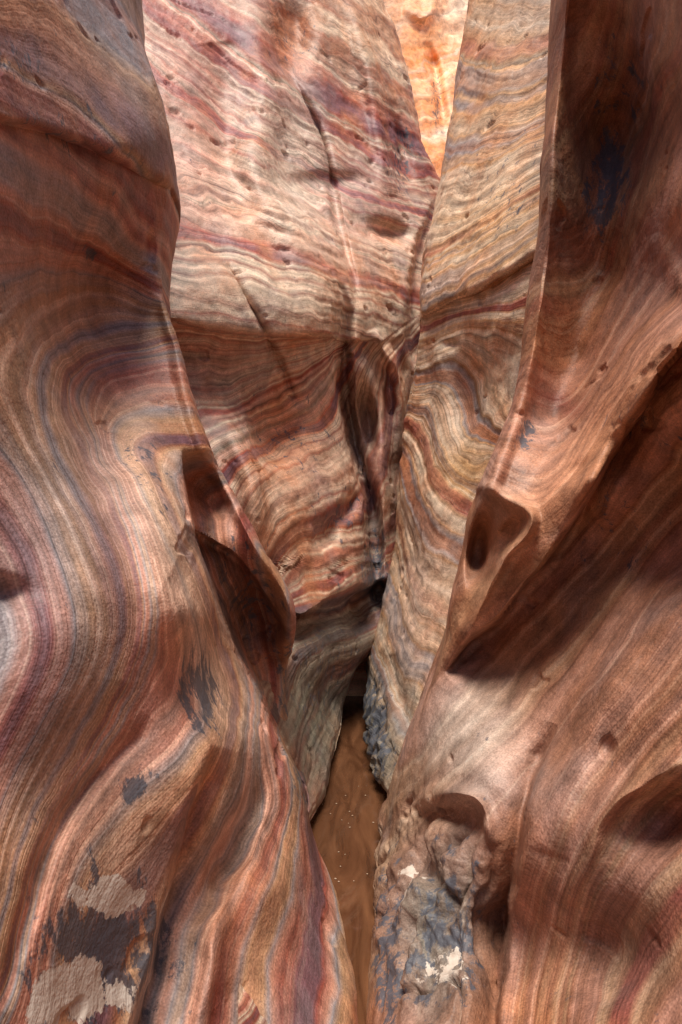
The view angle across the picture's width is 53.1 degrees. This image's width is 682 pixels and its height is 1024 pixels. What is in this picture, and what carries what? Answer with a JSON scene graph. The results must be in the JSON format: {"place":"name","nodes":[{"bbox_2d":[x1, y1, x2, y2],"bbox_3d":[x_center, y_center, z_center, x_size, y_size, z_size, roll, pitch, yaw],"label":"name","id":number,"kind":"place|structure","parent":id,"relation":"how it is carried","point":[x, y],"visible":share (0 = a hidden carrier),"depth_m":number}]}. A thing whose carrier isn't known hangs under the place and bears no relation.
{"place":"outdoors","nodes":[
{"label":"outdoors","id":0,"kind":"place"},
{"bbox_2d":[310,696,386,1023],"bbox_3d":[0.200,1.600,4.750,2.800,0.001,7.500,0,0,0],"label":"muddy water","id":1,"kind":"structure","parent":0,"point":[354,839],"depth_m":3.40},
{"label":"ground","id":2,"kind":"structure","parent":0,"visible":0},
{"bbox_2d":[0,0,357,1023],"bbox_3d":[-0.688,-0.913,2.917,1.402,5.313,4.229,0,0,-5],"label":"sandstone canyon wall","id":3,"kind":"structure","parent":2,"relation":"on","point":[160,860],"depth_m":1.86},
{"bbox_2d":[142,0,439,1023],"bbox_3d":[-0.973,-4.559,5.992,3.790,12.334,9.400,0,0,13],"label":"sandstone canyon wall","id":4,"kind":"structure","parent":2,"relation":"on","point":[308,182],"depth_m":5.24},
{"bbox_2d":[346,0,467,695],"bbox_3d":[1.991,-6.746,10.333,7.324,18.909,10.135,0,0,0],"label":"sandstone canyon wall","id":5,"kind":"structure","parent":2,"relation":"on","point":[430,34],"depth_m":10.08},
{"bbox_2d":[362,0,550,791],"bbox_3d":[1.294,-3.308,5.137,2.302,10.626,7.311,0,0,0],"label":"sandstone canyon wall","id":6,"kind":"structure","parent":2,"relation":"on","point":[479,249],"depth_m":4.71},
{"bbox_2d":[366,0,681,1023],"bbox_3d":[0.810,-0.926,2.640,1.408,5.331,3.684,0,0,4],"label":"sandstone canyon wall","id":7,"kind":"structure","parent":2,"relation":"on","point":[528,856],"depth_m":2.24}
]}

